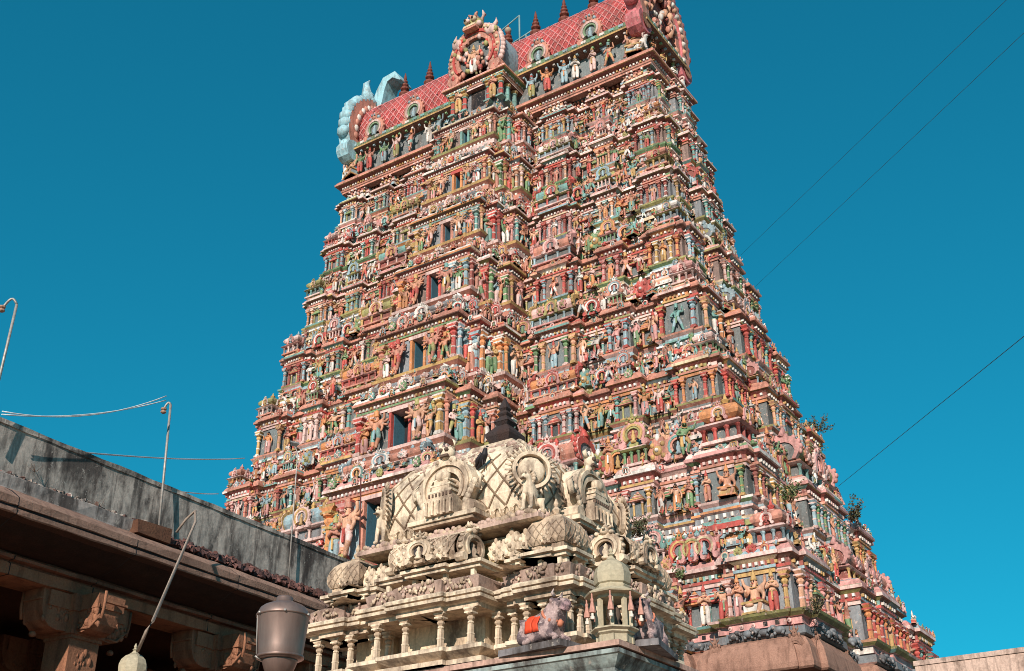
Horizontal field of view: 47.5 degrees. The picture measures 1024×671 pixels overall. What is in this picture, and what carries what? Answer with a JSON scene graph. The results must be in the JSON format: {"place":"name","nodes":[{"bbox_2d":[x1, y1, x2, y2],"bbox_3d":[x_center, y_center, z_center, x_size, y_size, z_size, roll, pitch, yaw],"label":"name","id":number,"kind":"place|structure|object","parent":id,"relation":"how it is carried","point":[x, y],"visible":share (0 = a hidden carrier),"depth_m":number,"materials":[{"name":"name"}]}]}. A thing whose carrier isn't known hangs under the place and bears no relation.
{"place":"outdoors","nodes":[
{"label":"outdoors","id":0,"kind":"place"},
{"bbox_2d":[118,643,146,670],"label":"lamp","id":1,"kind":"object","parent":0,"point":[134,660],"visible":0.98,"depth_m":18.48,"materials":[{"name":"paint"}]},
{"bbox_2d":[0,0,1023,657],"label":"sky","id":2,"kind":"structure","parent":0,"point":[170,170],"materials":[{"name":"blue"}]},
{"bbox_2d":[418,639,698,670],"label":"shrine hall","id":3,"kind":"structure","parent":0,"point":[615,655],"depth_m":14.01,"materials":[{"name":"grey stone"}]},
{"bbox_2d":[306,398,698,670],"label":"shrine spire","id":4,"kind":"structure","parent":3,"relation":"on","point":[470,560],"depth_m":16.10,"materials":[{"name":"stone"}]},
{"bbox_2d":[359,477,361,545],"bbox_3d":[-2.333,2.781,17.915,0.082,1.301,0.023,-18,-32,29],"label":"lightning rod","id":5,"kind":"object","parent":4,"relation":"attached to","point":[360,513],"visible":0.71,"depth_m":17.89,"materials":[{"name":"paint"}]},
{"bbox_2d":[475,446,488,469],"bbox_3d":[-0.427,1.767,16.825,0.166,0.293,0.351,17,-32,-29],"label":"crow","id":6,"kind":"object","parent":4,"relation":"on","point":[480,460],"visible":0.96,"depth_m":16.79,"materials":[{"name":"paint"}]},
{"bbox_2d":[498,588,581,657],"bbox_3d":[0.358,3.584,14.474,0.980,0.752,0.500,-22,-35,35],"label":"bull statue","id":7,"kind":"object","parent":3,"relation":"on","point":[543,630],"visible":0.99,"depth_m":14.27,"materials":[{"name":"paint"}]},
{"bbox_2d":[584,547,643,643],"bbox_3d":[1.233,3.175,14.246,0.684,1.216,0.686,-18,-32,29],"label":"roof kiosk","id":8,"kind":"object","parent":3,"relation":"on","point":[612,590],"visible":0.98,"depth_m":14.06,"materials":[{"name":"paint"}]},
{"bbox_2d":[632,589,677,660],"bbox_3d":[1.689,3.612,14.542,0.500,0.742,0.980,-11,-30,18],"label":"bull statue","id":9,"kind":"object","parent":3,"relation":"on","point":[650,635],"visible":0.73,"depth_m":14.27,"materials":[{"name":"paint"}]},
{"bbox_2d":[913,647,1023,670],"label":"boundary wall","id":10,"kind":"structure","parent":0,"point":[1011,659],"depth_m":28.07,"materials":[{"name":"paint"}]},
{"label":"ground","id":11,"kind":"structure","parent":0,"visible":0},
{"bbox_2d":[0,417,355,670],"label":"pillared hall","id":12,"kind":"structure","parent":11,"relation":"on","point":[83,584],"depth_m":22.76,"materials":[{"name":"concrete"}]},
{"bbox_2d":[0,298,17,379],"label":"roof pole","id":13,"kind":"object","parent":12,"relation":"on","point":[2,308],"visible":1,"depth_m":21.50,"materials":[{"name":"metal"}]},
{"bbox_2d":[1,400,165,416],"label":"cable","id":14,"kind":"object","parent":13,"relation":"attached to","point":[83,414],"visible":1,"depth_m":22.57,"materials":[{"name":"paint"}]},
{"bbox_2d":[2,396,165,416],"bbox_3d":[-8.232,1.323,22.767,0.023,1.790,3.709,-16,-32,26],"label":"cable","id":15,"kind":"object","parent":13,"relation":"attached to","point":[81,415],"visible":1,"depth_m":22.46,"materials":[{"name":"paint"}]},
{"bbox_2d":[0,469,148,521],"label":"plaster rubble","id":16,"kind":"object","parent":12,"relation":"on","point":[61,492],"visible":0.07,"depth_m":21.84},
{"bbox_2d":[130,519,171,544],"bbox_3d":[-7.132,3.837,22.667,0.511,0.334,0.953,-16,-32,26],"label":"stone block","id":17,"kind":"object","parent":12,"relation":"on","point":[153,531],"depth_m":22.52,"materials":[{"name":"stone"}]},
{"bbox_2d":[158,402,171,524],"bbox_3d":[-7.304,2.760,24.258,0.373,3.069,0.142,-5,-28,8],"label":"roof pole","id":18,"kind":"object","parent":17,"relation":"on","point":[163,409],"visible":0.98,"depth_m":24.36,"materials":[{"name":"metal"}]},
{"bbox_2d":[136,510,196,651],"bbox_3d":[-6.128,4.236,20.910,0.422,3.645,4.218,5,-28,-10],"label":"bent pipe","id":19,"kind":"object","parent":12,"relation":"hanging from","point":[170,579],"visible":1,"depth_m":20.29,"materials":[{"name":"metal"}]},
{"bbox_2d":[167,536,327,598],"bbox_3d":[-4.373,6.168,27.315,0.979,0.514,11.147,-16,-32,26],"label":"brick rubble","id":20,"kind":"object","parent":12,"relation":"on","point":[248,568],"visible":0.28,"depth_m":24.87,"materials":[{"name":"stone"}]},
{"bbox_2d":[288,441,299,576],"bbox_3d":[-5.253,4.131,27.492,0.252,3.535,0.141,14,-31,-25],"label":"roof lamp pole","id":21,"kind":"object","parent":20,"relation":"on","point":[294,444],"visible":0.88,"depth_m":27.59,"materials":[{"name":"metal"}]},
{"bbox_2d":[255,595,310,670],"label":"street lamp","id":22,"kind":"object","parent":11,"relation":"on","point":[282,626],"visible":1,"depth_m":6.89,"materials":[{"name":"metal"}]},
{"bbox_2d":[222,0,938,670],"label":"temple tower","id":23,"kind":"structure","parent":11,"relation":"on","point":[536,228],"depth_m":46.48,"materials":[{"name":"paint"}]},
{"bbox_2d":[88,452,244,459],"bbox_3d":[-10.434,3.858,37.412,0.038,11.034,27.894,2,-28,-6],"label":"cable","id":24,"kind":"object","parent":23,"relation":"attached to","point":[158,457],"visible":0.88,"depth_m":32.08,"materials":[{"name":"paint"}]},
{"bbox_2d":[183,491,218,493],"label":"cable","id":25,"kind":"object","parent":23,"relation":"attached to","point":[201,493],"visible":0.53,"depth_m":43.10,"materials":[{"name":"paint"}]},
{"bbox_2d":[502,15,531,42],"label":"ridge lamp","id":26,"kind":"object","parent":23,"relation":"attached to","point":[506,28],"visible":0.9,"depth_m":61.24,"materials":[{"name":"metal"}]},
{"bbox_2d":[631,512,651,539],"bbox_3d":[3.803,5.952,36.366,1.213,0.993,1.418,-1,-28,0],"label":"wild shrub","id":27,"kind":"object","parent":23,"relation":"on","point":[640,523],"visible":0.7,"depth_m":36.30,"materials":[{"name":"green plant"}]},
{"bbox_2d":[672,564,684,579],"bbox_3d":[4.951,7.010,34.269,0.546,0.524,0.317,22,-35,-35],"label":"wild shrub","id":28,"kind":"object","parent":23,"relation":"on","point":[679,574],"visible":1,"depth_m":34.23,"materials":[{"name":"green plant"}]},
{"bbox_2d":[775,475,803,500],"bbox_3d":[8.828,4.919,37.087,0.852,0.790,0.995,-1,-28,0],"label":"wild shrub","id":29,"kind":"object","parent":23,"relation":"on","point":[792,493],"visible":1,"depth_m":36.93,"materials":[{"name":"green plant"}]},
{"bbox_2d":[802,594,825,617],"bbox_3d":[8.391,7.481,32.306,0.685,0.687,0.634,-1,-28,0],"label":"wild shrub","id":30,"kind":"object","parent":23,"relation":"attached to","point":[817,609],"visible":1,"depth_m":32.21,"materials":[{"name":"green plant"}]},
{"bbox_2d":[801,415,834,433],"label":"wild shrub","id":31,"kind":"object","parent":23,"relation":"on","point":[809,424],"visible":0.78,"depth_m":47.39,"materials":[{"name":"green plant"}]},
{"bbox_2d":[808,442,827,456],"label":"wild shrub","id":32,"kind":"object","parent":23,"relation":"on","point":[810,448],"visible":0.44,"depth_m":44.60,"materials":[{"name":"green plant"}]},
{"bbox_2d":[844,494,865,521],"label":"wild shrub","id":33,"kind":"object","parent":23,"relation":"on","point":[853,515],"visible":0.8,"depth_m":44.03,"materials":[{"name":"green plant"}]},
{"bbox_2d":[741,1,1004,254],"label":"overhead wire","id":34,"kind":"object","parent":23,"relation":"attached to","point":[889,112],"visible":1,"depth_m":32.87,"materials":[{"name":"paint"}]},
{"bbox_2d":[756,33,1023,285],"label":"overhead wire","id":35,"kind":"object","parent":23,"relation":"attached to","point":[901,148],"depth_m":32.78,"materials":[{"name":"paint"}]},
{"bbox_2d":[839,336,1023,485],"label":"overhead wire","id":36,"kind":"object","parent":23,"relation":"attached to","point":[939,404],"visible":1,"depth_m":32.13,"materials":[{"name":"paint"}]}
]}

